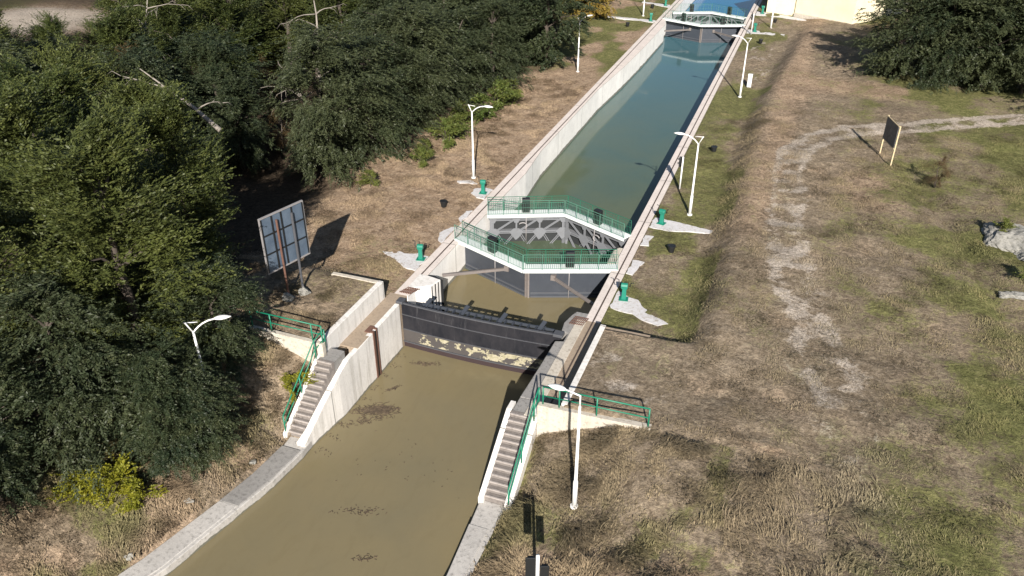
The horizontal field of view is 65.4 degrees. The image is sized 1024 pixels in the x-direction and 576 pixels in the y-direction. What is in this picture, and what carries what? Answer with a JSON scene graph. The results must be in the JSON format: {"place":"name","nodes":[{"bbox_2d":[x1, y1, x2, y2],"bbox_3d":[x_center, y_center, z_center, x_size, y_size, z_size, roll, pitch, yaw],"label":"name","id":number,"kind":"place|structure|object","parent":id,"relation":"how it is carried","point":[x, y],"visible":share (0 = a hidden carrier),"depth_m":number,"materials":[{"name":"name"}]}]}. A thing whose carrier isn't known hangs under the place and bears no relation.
{"place":"outdoors","nodes":[
{"label":"outdoors","id":0,"kind":"place"},
{"bbox_2d":[0,334,310,575],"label":"tall grass","id":1,"kind":"structure","parent":0,"point":[147,537],"depth_m":28.24,"materials":[{"name":"beige plant"}]},
{"bbox_2d":[108,69,232,131],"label":"dead tree","id":2,"kind":"object","parent":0,"point":[207,119],"visible":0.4,"depth_m":41.98,"materials":[{"name":"grey wood"}]},
{"bbox_2d":[205,261,374,334],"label":"short grass","id":3,"kind":"structure","parent":0,"point":[318,319],"depth_m":35.74,"materials":[{"name":"brown plant"}]},
{"bbox_2d":[168,346,533,575],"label":"river water","id":4,"kind":"structure","parent":0,"point":[449,417],"depth_m":30.89,"materials":[{"name":"brown liquid"}]},
{"bbox_2d":[349,402,400,417],"bbox_3d":[-5.990,5.330,34.972,2.382,0.020,1.124,2,31,3],"label":"floating debris","id":5,"kind":"object","parent":4,"relation":"on","point":[377,410],"visible":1,"depth_m":34.91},
{"bbox_2d":[383,251,427,270],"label":"pavement","id":6,"kind":"structure","parent":0,"point":[409,260],"depth_m":41.47,"materials":[{"name":"white concrete"}]},
{"bbox_2d":[0,0,1023,575],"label":"ground","id":7,"kind":"structure","parent":0,"point":[810,66],"depth_m":36.79,"materials":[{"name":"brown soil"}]},
{"bbox_2d":[0,9,50,73],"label":"tree","id":8,"kind":"object","parent":7,"relation":"on","point":[16,50],"visible":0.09,"depth_m":47.70,"materials":[{"name":"green plant"}]},
{"bbox_2d":[0,350,71,536],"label":"tree","id":9,"kind":"object","parent":7,"relation":"on","point":[7,459],"visible":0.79,"depth_m":25.29,"materials":[{"name":"green plant"}]},
{"bbox_2d":[0,199,77,430],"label":"tree","id":10,"kind":"object","parent":7,"relation":"on","point":[3,254],"visible":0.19,"depth_m":27.45,"materials":[{"name":"green plant"}]},
{"bbox_2d":[0,32,102,216],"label":"tree","id":11,"kind":"object","parent":7,"relation":"on","point":[3,45],"visible":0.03,"depth_m":42.03,"materials":[{"name":"green plant"}]},
{"bbox_2d":[10,30,96,115],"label":"tree","id":12,"kind":"object","parent":7,"relation":"on","point":[54,41],"visible":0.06,"depth_m":52.01,"materials":[{"name":"green plant"}]},
{"bbox_2d":[19,9,91,71],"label":"tree","id":13,"kind":"object","parent":7,"relation":"on","point":[49,25],"visible":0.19,"depth_m":57.14,"materials":[{"name":"green plant"}]},
{"bbox_2d":[0,72,133,347],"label":"tree","id":14,"kind":"object","parent":7,"relation":"on","point":[16,110],"visible":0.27,"depth_m":29.58,"materials":[{"name":"green plant"}]},
{"bbox_2d":[0,49,133,282],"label":"tree","id":15,"kind":"object","parent":7,"relation":"on","point":[70,81],"visible":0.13,"depth_m":35.88,"materials":[{"name":"green plant"}]},
{"bbox_2d":[0,68,138,294],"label":"tree","id":16,"kind":"object","parent":7,"relation":"on","point":[52,120],"visible":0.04,"depth_m":34.07,"materials":[{"name":"green plant"}]},
{"bbox_2d":[44,457,104,507],"bbox_3d":[-14.786,6.951,27.465,1.974,1.602,2.015,13,33,20],"label":"shrub","id":17,"kind":"object","parent":7,"relation":"on","point":[80,483],"visible":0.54,"depth_m":27.22,"materials":[{"name":"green plant"}]},
{"bbox_2d":[5,29,147,214],"bbox_3d":[-23.708,-7.980,42.595,8.618,10.835,7.395,6,31,10],"label":"tree","id":18,"kind":"object","parent":7,"relation":"on","point":[56,53],"visible":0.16,"depth_m":41.08,"materials":[{"name":"green plant"}]},
{"bbox_2d":[0,263,184,511],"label":"tree","id":19,"kind":"object","parent":7,"relation":"on","point":[43,303],"visible":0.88,"depth_m":26.42,"materials":[{"name":"green plant"}]},
{"bbox_2d":[69,18,118,92],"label":"tree","id":20,"kind":"object","parent":7,"relation":"on","point":[89,39],"visible":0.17,"depth_m":61.90,"materials":[{"name":"green plant"}]},
{"bbox_2d":[65,447,146,510],"bbox_3d":[-13.949,6.904,27.893,2.468,2.002,2.518,4,31,7],"label":"shrub","id":21,"kind":"object","parent":7,"relation":"on","point":[111,475],"visible":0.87,"depth_m":27.79,"materials":[{"name":"green plant"}]},
{"bbox_2d":[0,87,250,385],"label":"tree","id":22,"kind":"object","parent":7,"relation":"on","point":[105,180],"visible":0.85,"depth_m":27.92,"materials":[{"name":"green plant"}]},
{"bbox_2d":[90,0,166,42],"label":"tree","id":23,"kind":"object","parent":7,"relation":"on","point":[110,3],"visible":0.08,"depth_m":70.32,"materials":[{"name":"green plant"}]},
{"bbox_2d":[74,0,187,104],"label":"tree","id":24,"kind":"object","parent":7,"relation":"on","point":[118,31],"visible":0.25,"depth_m":50.47,"materials":[{"name":"green plant"}]},
{"bbox_2d":[85,0,176,60],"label":"tree","id":25,"kind":"object","parent":7,"relation":"on","point":[106,7],"visible":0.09,"depth_m":66.42,"materials":[{"name":"green plant"}]},
{"bbox_2d":[106,465,169,515],"bbox_3d":[-13.462,7.372,28.256,1.847,1.468,1.810,15,34,23],"label":"shrub","id":26,"kind":"object","parent":7,"relation":"on","point":[135,506],"visible":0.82,"depth_m":28.00,"materials":[{"name":"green plant"}]},
{"bbox_2d":[83,27,215,182],"bbox_3d":[-22.646,-10.509,49.320,8.528,9.842,9.452,10,32,16],"label":"tree","id":27,"kind":"object","parent":7,"relation":"on","point":[135,57],"visible":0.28,"depth_m":47.13,"materials":[{"name":"green plant"}]},
{"bbox_2d":[78,320,238,490],"bbox_3d":[-12.622,4.384,28.919,5.117,5.905,5.671,25,39,35],"label":"tree","id":28,"kind":"object","parent":7,"relation":"on","point":[149,375],"visible":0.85,"depth_m":27.81,"materials":[{"name":"green plant"}]},
{"bbox_2d":[96,61,233,266],"bbox_3d":[-16.924,-5.257,38.012,5.906,10.554,5.276,23,38,33],"label":"tree","id":29,"kind":"object","parent":7,"relation":"on","point":[142,93],"visible":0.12,"depth_m":36.37,"materials":[{"name":"green plant"}]},
{"bbox_2d":[123,0,235,120],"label":"tree","id":30,"kind":"object","parent":7,"relation":"on","point":[169,14],"visible":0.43,"depth_m":57.37,"materials":[{"name":"green plant"}]},
{"bbox_2d":[110,79,251,312],"bbox_3d":[-13.888,-3.624,33.456,6.046,10.805,5.402,1,31,2],"label":"tree","id":31,"kind":"object","parent":7,"relation":"on","point":[165,123],"visible":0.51,"depth_m":32.00,"materials":[{"name":"green plant"}]},
{"bbox_2d":[115,333,252,483],"bbox_3d":[-11.935,4.651,29.626,4.520,5.216,5.010,5,31,8],"label":"tree","id":32,"kind":"object","parent":7,"relation":"on","point":[210,405],"visible":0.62,"depth_m":28.74,"materials":[{"name":"green plant"}]},
{"bbox_2d":[133,245,278,386],"bbox_3d":[-12.174,1.371,31.637,5.287,6.102,5.860,-19,35,-28],"label":"tree","id":33,"kind":"object","parent":7,"relation":"on","point":[233,292],"visible":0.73,"depth_m":30.84,"materials":[{"name":"green plant"}]},
{"bbox_2d":[184,315,230,409],"bbox_3d":[-11.046,3.155,30.086,1.664,4.859,0.285,-7,32,-12],"label":"street lamp","id":34,"kind":"object","parent":7,"relation":"on","point":[220,317],"visible":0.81,"depth_m":28.93,"materials":[{"name":"white metal"}]},
{"bbox_2d":[170,0,257,66],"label":"tree","id":35,"kind":"object","parent":7,"relation":"on","point":[203,4],"visible":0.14,"depth_m":67.91,"materials":[{"name":"green plant"}]},
{"bbox_2d":[118,436,311,575],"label":"quay wall","id":36,"kind":"structure","parent":7,"relation":"on","point":[174,552],"depth_m":29.29,"materials":[{"name":"concrete"}]},
{"bbox_2d":[155,23,280,152],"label":"tree","id":37,"kind":"object","parent":7,"relation":"on","point":[214,58],"visible":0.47,"depth_m":51.83,"materials":[{"name":"green plant"}]},
{"bbox_2d":[185,70,282,179],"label":"tree","id":38,"kind":"object","parent":7,"relation":"on","point":[227,92],"visible":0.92,"depth_m":49.88,"materials":[{"name":"green plant"}]},
{"bbox_2d":[191,0,278,93],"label":"tree","id":39,"kind":"object","parent":7,"relation":"on","point":[225,9],"visible":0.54,"depth_m":62.78,"materials":[{"name":"green plant"}]},
{"bbox_2d":[203,0,306,70],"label":"tree","id":40,"kind":"object","parent":7,"relation":"on","point":[260,3],"visible":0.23,"depth_m":71.49,"materials":[{"name":"green plant"}]},
{"bbox_2d":[236,54,284,111],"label":"tree","id":41,"kind":"object","parent":7,"relation":"on","point":[266,74],"visible":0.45,"depth_m":60.91,"materials":[{"name":"green plant"}]},
{"bbox_2d":[240,0,315,77],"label":"tree","id":42,"kind":"object","parent":7,"relation":"on","point":[283,15],"visible":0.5,"depth_m":67.75,"materials":[{"name":"green plant"}]},
{"bbox_2d":[262,106,298,151],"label":"tree","id":43,"kind":"object","parent":7,"relation":"on","point":[273,117],"visible":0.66,"depth_m":54.08,"materials":[{"name":"green plant"}]},
{"bbox_2d":[257,200,309,292],"bbox_3d":[-10.082,-1.569,35.948,0.210,4.310,2.450,20,36,30],"label":"billboard","id":44,"kind":"object","parent":7,"relation":"on","point":[284,237],"visible":0.94,"depth_m":35.54,"materials":[{"name":"grey metal"}]},
{"bbox_2d":[258,0,335,56],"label":"tree","id":45,"kind":"object","parent":7,"relation":"on","point":[316,4],"visible":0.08,"depth_m":71.32,"materials":[{"name":"green plant"}]},
{"bbox_2d":[279,368,320,403],"bbox_3d":[-8.985,3.941,33.340,1.810,1.468,1.847,26,39,36],"label":"shrub","id":46,"kind":"object","parent":7,"relation":"on","point":[289,380],"visible":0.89,"depth_m":33.02,"materials":[{"name":"green plant"}]},
{"bbox_2d":[283,348,344,437],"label":"staircase","id":47,"kind":"structure","parent":7,"relation":"on","point":[325,367],"depth_m":33.14,"materials":[{"name":"concrete"}]},
{"bbox_2d":[282,329,326,431],"bbox_3d":[-8.649,3.858,33.118,0.168,3.605,2.911,17,35,26],"label":"handrail","id":48,"kind":"object","parent":47,"relation":"on","point":[298,378],"visible":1,"depth_m":32.93,"materials":[{"name":"green metal"}]},
{"bbox_2d":[249,272,384,363],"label":"retaining wall","id":49,"kind":"structure","parent":7,"relation":"on","point":[356,314],"depth_m":34.64,"materials":[{"name":"concrete"}]},
{"bbox_2d":[249,309,323,342],"bbox_3d":[-9.567,1.643,33.734,3.564,0.980,0.064,11,32,17],"label":"handrail","id":50,"kind":"object","parent":49,"relation":"on","point":[311,332],"visible":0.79,"depth_m":33.50,"materials":[{"name":"green metal"}]},
{"bbox_2d":[294,0,376,75],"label":"tree","id":51,"kind":"object","parent":7,"relation":"on","point":[349,7],"visible":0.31,"depth_m":64.56,"materials":[{"name":"green plant"}]},
{"bbox_2d":[261,14,419,194],"bbox_3d":[-11.064,-11.639,49.960,9.748,10.823,10.960,-20,36,-30],"label":"tree","id":52,"kind":"object","parent":7,"relation":"on","point":[305,151],"visible":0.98,"depth_m":47.84,"materials":[{"name":"green plant"}]},
{"bbox_2d":[351,168,380,186],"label":"shrub","id":53,"kind":"object","parent":7,"relation":"on","point":[368,178],"visible":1,"depth_m":49.35,"materials":[{"name":"green plant"}]},
{"bbox_2d":[318,31,435,164],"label":"tree","id":54,"kind":"object","parent":7,"relation":"on","point":[393,133],"visible":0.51,"depth_m":52.12,"materials":[{"name":"green plant"}]},
{"bbox_2d":[320,5,445,136],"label":"tree","id":55,"kind":"object","parent":7,"relation":"on","point":[385,31],"visible":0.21,"depth_m":55.55,"materials":[{"name":"green plant"}]},
{"bbox_2d":[343,0,465,101],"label":"tree","id":56,"kind":"object","parent":7,"relation":"on","point":[360,12],"visible":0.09,"depth_m":59.38,"materials":[{"name":"green plant"}]},
{"bbox_2d":[236,74,588,285],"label":"short grass","id":57,"kind":"structure","parent":7,"relation":"on","point":[388,263],"depth_m":49.04,"materials":[{"name":"beige plant"}]},
{"bbox_2d":[350,0,489,142],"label":"tree","id":58,"kind":"object","parent":7,"relation":"on","point":[415,16],"visible":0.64,"depth_m":54.79,"materials":[{"name":"green plant"}]},
{"bbox_2d":[407,144,437,168],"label":"shrub","id":59,"kind":"object","parent":7,"relation":"on","point":[422,153],"visible":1,"depth_m":52.43,"materials":[{"name":"green plant"}]},
{"bbox_2d":[380,0,510,82],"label":"tree","id":60,"kind":"object","parent":7,"relation":"on","point":[449,5],"visible":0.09,"depth_m":64.19,"materials":[{"name":"green plant"}]},
{"bbox_2d":[424,114,467,151],"bbox_3d":[-4.652,-10.927,55.773,2.659,2.520,3.335,-25,39,-35],"label":"shrub","id":61,"kind":"object","parent":7,"relation":"on","point":[447,130],"visible":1,"depth_m":54.97,"materials":[{"name":"green plant"}]},
{"bbox_2d":[447,112,478,142],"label":"shrub","id":62,"kind":"object","parent":7,"relation":"on","point":[456,117],"visible":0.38,"depth_m":56.73,"materials":[{"name":"green plant"}]},
{"bbox_2d":[416,2,518,108],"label":"tree","id":63,"kind":"object","parent":7,"relation":"on","point":[472,60],"visible":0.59,"depth_m":60.34,"materials":[{"name":"green plant"}]},
{"bbox_2d":[446,501,504,575],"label":"quay wall","id":64,"kind":"structure","parent":7,"relation":"on","point":[479,532],"depth_m":28.25,"materials":[{"name":"concrete"}]},
{"bbox_2d":[459,92,500,125],"bbox_3d":[-2.716,-13.227,59.618,2.890,2.739,3.625,14,34,22],"label":"shrub","id":65,"kind":"object","parent":7,"relation":"on","point":[480,98],"visible":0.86,"depth_m":59.56,"materials":[{"name":"green plant"}]},
{"bbox_2d":[468,104,492,178],"bbox_3d":[-1.916,-9.014,49.457,1.664,4.859,0.285,11,32,17],"label":"street lamp","id":66,"kind":"object","parent":7,"relation":"on","point":[473,162],"visible":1,"depth_m":49.62,"materials":[{"name":"white metal"}]},
{"bbox_2d":[438,0,536,73],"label":"tree","id":67,"kind":"object","parent":7,"relation":"on","point":[521,16],"visible":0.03,"depth_m":69.72,"materials":[{"name":"green plant"}]},
{"bbox_2d":[297,0,694,446],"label":"canal wall","id":68,"kind":"structure","parent":7,"relation":"on","point":[373,342],"depth_m":42.01,"materials":[{"name":"concrete"}]},
{"bbox_2d":[396,297,564,374],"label":"flood gate","id":69,"kind":"structure","parent":68,"relation":"attached to","point":[498,344],"depth_m":37.19,"materials":[{"name":"metal"}]},
{"bbox_2d":[442,221,527,297],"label":"lock gate","id":70,"kind":"structure","parent":68,"relation":"attached to","point":[489,261],"depth_m":42.33,"materials":[{"name":"grey metal"}]},
{"bbox_2d":[485,195,569,243],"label":"lock gate","id":71,"kind":"structure","parent":68,"relation":"attached to","point":[525,223],"depth_m":46.67,"materials":[{"name":"grey metal"}]},
{"bbox_2d":[663,10,702,42],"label":"lock gate","id":72,"kind":"structure","parent":68,"relation":"attached to","point":[683,28],"depth_m":89.25,"materials":[{"name":"grey metal"}]},
{"bbox_2d":[672,3,712,23],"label":"lock gate","id":73,"kind":"structure","parent":68,"relation":"attached to","point":[706,15],"depth_m":93.29,"materials":[{"name":"white metal"}]},
{"bbox_2d":[455,0,538,95],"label":"tree","id":74,"kind":"object","parent":7,"relation":"on","point":[487,17],"visible":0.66,"depth_m":64.57,"materials":[{"name":"green plant"}]},
{"bbox_2d":[488,76,520,109],"bbox_3d":[-0.671,-15.081,62.370,3.006,2.849,3.770,-2,31,-3],"label":"shrub","id":75,"kind":"object","parent":7,"relation":"on","point":[499,92],"visible":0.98,"depth_m":61.41,"materials":[{"name":"green plant"}]},
{"bbox_2d":[478,398,536,515],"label":"staircase","id":76,"kind":"structure","parent":7,"relation":"on","point":[497,478],"depth_m":30.23,"materials":[{"name":"concrete"}]},
{"bbox_2d":[508,387,539,504],"bbox_3d":[0.393,5.920,29.672,0.178,3.595,2.938,13,33,20],"label":"handrail","id":77,"kind":"object","parent":76,"relation":"attached to","point":[533,407],"visible":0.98,"depth_m":29.73,"materials":[{"name":"green metal"}]},
{"bbox_2d":[480,0,539,50],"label":"tree","id":78,"kind":"object","parent":7,"relation":"on","point":[507,22],"visible":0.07,"depth_m":72.34,"materials":[{"name":"green plant"}]},
{"bbox_2d":[525,554,548,575],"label":"signal post","id":79,"kind":"object","parent":7,"relation":"on","point":[530,566],"visible":1,"depth_m":23.26,"materials":[{"name":"metal"}]},
{"bbox_2d":[499,0,601,72],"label":"tree","id":80,"kind":"object","parent":7,"relation":"on","point":[549,54],"visible":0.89,"depth_m":70.04,"materials":[{"name":"green plant"}]},
{"bbox_2d":[548,384,580,509],"bbox_3d":[1.715,5.304,26.419,1.253,5.029,0.285,12,33,20],"label":"street lamp","id":81,"kind":"object","parent":7,"relation":"on","point":[558,387],"visible":1,"depth_m":26.14,"materials":[{"name":"white metal"}]},
{"bbox_2d":[537,324,651,436],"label":"retaining wall","id":82,"kind":"structure","parent":7,"relation":"on","point":[552,418],"depth_m":30.01,"materials":[{"name":"concrete"}]},
{"bbox_2d":[542,386,650,426],"bbox_3d":[3.042,4.378,29.275,4.084,1.090,0.064,11,33,18],"label":"handrail","id":83,"kind":"object","parent":82,"relation":"on","point":[596,406],"visible":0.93,"depth_m":29.12,"materials":[{"name":"green metal"}]},
{"bbox_2d":[576,0,617,19],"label":"tree","id":84,"kind":"object","parent":7,"relation":"on","point":[604,9],"visible":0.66,"depth_m":88.49,"materials":[{"name":"yellow plant"}]},
{"bbox_2d":[520,0,761,418],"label":"canal wall","id":85,"kind":"structure","parent":7,"relation":"on","point":[562,360],"depth_m":37.81,"materials":[{"name":"concrete"}]},
{"bbox_2d":[523,249,618,305],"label":"lock gate","id":86,"kind":"structure","parent":85,"relation":"attached to","point":[569,278],"depth_m":41.42,"materials":[{"name":"grey metal"}]},
{"bbox_2d":[561,196,631,259],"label":"lock gate","id":87,"kind":"structure","parent":85,"relation":"attached to","point":[587,232],"depth_m":45.39,"materials":[{"name":"grey metal"}]},
{"bbox_2d":[700,16,745,42],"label":"lock gate","id":88,"kind":"structure","parent":85,"relation":"attached to","point":[722,32],"depth_m":88.18,"materials":[{"name":"grey metal"}]},
{"bbox_2d":[710,3,747,23],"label":"lock gate","id":89,"kind":"structure","parent":85,"relation":"attached to","point":[717,15],"depth_m":91.81,"materials":[{"name":"white metal"}]},
{"bbox_2d":[674,132,703,215],"bbox_3d":[9.746,-6.418,45.064,1.664,4.859,0.285,11,32,17],"label":"street lamp","id":90,"kind":"object","parent":7,"relation":"on","point":[689,213],"visible":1,"depth_m":44.81,"materials":[{"name":"white metal"}]},
{"bbox_2d":[616,106,774,342],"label":"short grass","id":91,"kind":"structure","parent":7,"relation":"on","point":[712,223],"depth_m":45.14,"materials":[{"name":"green plant"}]},
{"bbox_2d":[467,423,964,575],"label":"tall grass","id":92,"kind":"structure","parent":7,"relation":"on","point":[507,557],"depth_m":26.34,"materials":[{"name":"beige plant"}]},
{"bbox_2d":[766,0,907,23],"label":"building","id":93,"kind":"structure","parent":7,"relation":"on","point":[844,11],"depth_m":87.94,"materials":[{"name":"concrete"}]},
{"bbox_2d":[879,115,900,164],"bbox_3d":[23.847,-9.256,50.408,0.130,2.760,2.182,2,31,3],"label":"notice board","id":94,"kind":"object","parent":7,"relation":"on","point":[891,131],"visible":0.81,"depth_m":49.95,"materials":[{"name":"wood"}]},
{"bbox_2d":[845,0,962,83],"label":"tree","id":95,"kind":"object","parent":7,"relation":"on","point":[898,67],"visible":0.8,"depth_m":64.31,"materials":[{"name":"green plant"}]},
{"bbox_2d":[877,0,995,74],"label":"tree","id":96,"kind":"object","parent":7,"relation":"on","point":[922,31],"visible":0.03,"depth_m":67.88,"materials":[{"name":"green plant"}]},
{"bbox_2d":[920,154,954,187],"bbox_3d":[25.036,-6.997,47.390,2.386,2.182,1.917,23,38,33],"label":"shrub","id":97,"kind":"object","parent":7,"relation":"on","point":[937,177],"visible":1,"depth_m":47.12,"materials":[{"name":"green plant"}]},
{"bbox_2d":[882,0,1023,94],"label":"tree","id":98,"kind":"object","parent":7,"relation":"on","point":[941,58],"visible":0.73,"depth_m":62.39,"materials":[{"name":"green plant"}]},
{"bbox_2d":[912,0,1023,77],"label":"tree","id":99,"kind":"object","parent":7,"relation":"on","point":[980,29],"visible":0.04,"depth_m":66.38,"materials":[{"name":"green plant"}]},
{"bbox_2d":[928,0,1023,93],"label":"tree","id":100,"kind":"object","parent":7,"relation":"on","point":[1005,30],"visible":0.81,"depth_m":61.15,"materials":[{"name":"green plant"}]},
{"bbox_2d":[971,0,1023,93],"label":"tree","id":101,"kind":"object","parent":7,"relation":"on","point":[1020,65],"visible":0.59,"depth_m":62.30,"materials":[{"name":"green plant"}]},
{"bbox_2d":[981,222,1023,252],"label":"boulder","id":102,"kind":"object","parent":7,"relation":"on","point":[1011,240],"visible":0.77,"depth_m":40.79,"materials":[{"name":"stone"}]},
{"bbox_2d":[992,216,1018,231],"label":"shrub","id":103,"kind":"object","parent":102,"relation":"on","point":[1005,224],"visible":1,"depth_m":41.15,"materials":[{"name":"green plant"}]},
{"bbox_2d":[998,291,1023,299],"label":"boulder","id":104,"kind":"object","parent":7,"relation":"on","point":[1012,294],"visible":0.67,"depth_m":36.81,"materials":[{"name":"stone"}]},
{"bbox_2d":[444,269,596,331],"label":"basin water","id":105,"kind":"structure","parent":0,"point":[477,293],"depth_m":41.59,"materials":[{"name":"beige liquid"}]},
{"bbox_2d":[464,36,732,278],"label":"chamber water","id":106,"kind":"structure","parent":0,"point":[616,155],"depth_m":61.54,"materials":[{"name":"teal liquid"}]},
{"bbox_2d":[610,291,667,325],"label":"pavement","id":107,"kind":"structure","parent":0,"point":[634,307],"depth_m":37.29,"materials":[{"name":"white concrete"}]},
{"bbox_2d":[649,218,711,233],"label":"pavement","id":108,"kind":"structure","parent":0,"point":[671,226],"depth_m":44.66,"materials":[{"name":"white concrete"}]},
{"bbox_2d":[686,0,755,18],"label":"water","id":109,"kind":"structure","parent":0,"point":[745,5],"depth_m":105.44,"materials":[{"name":"blue liquid"}]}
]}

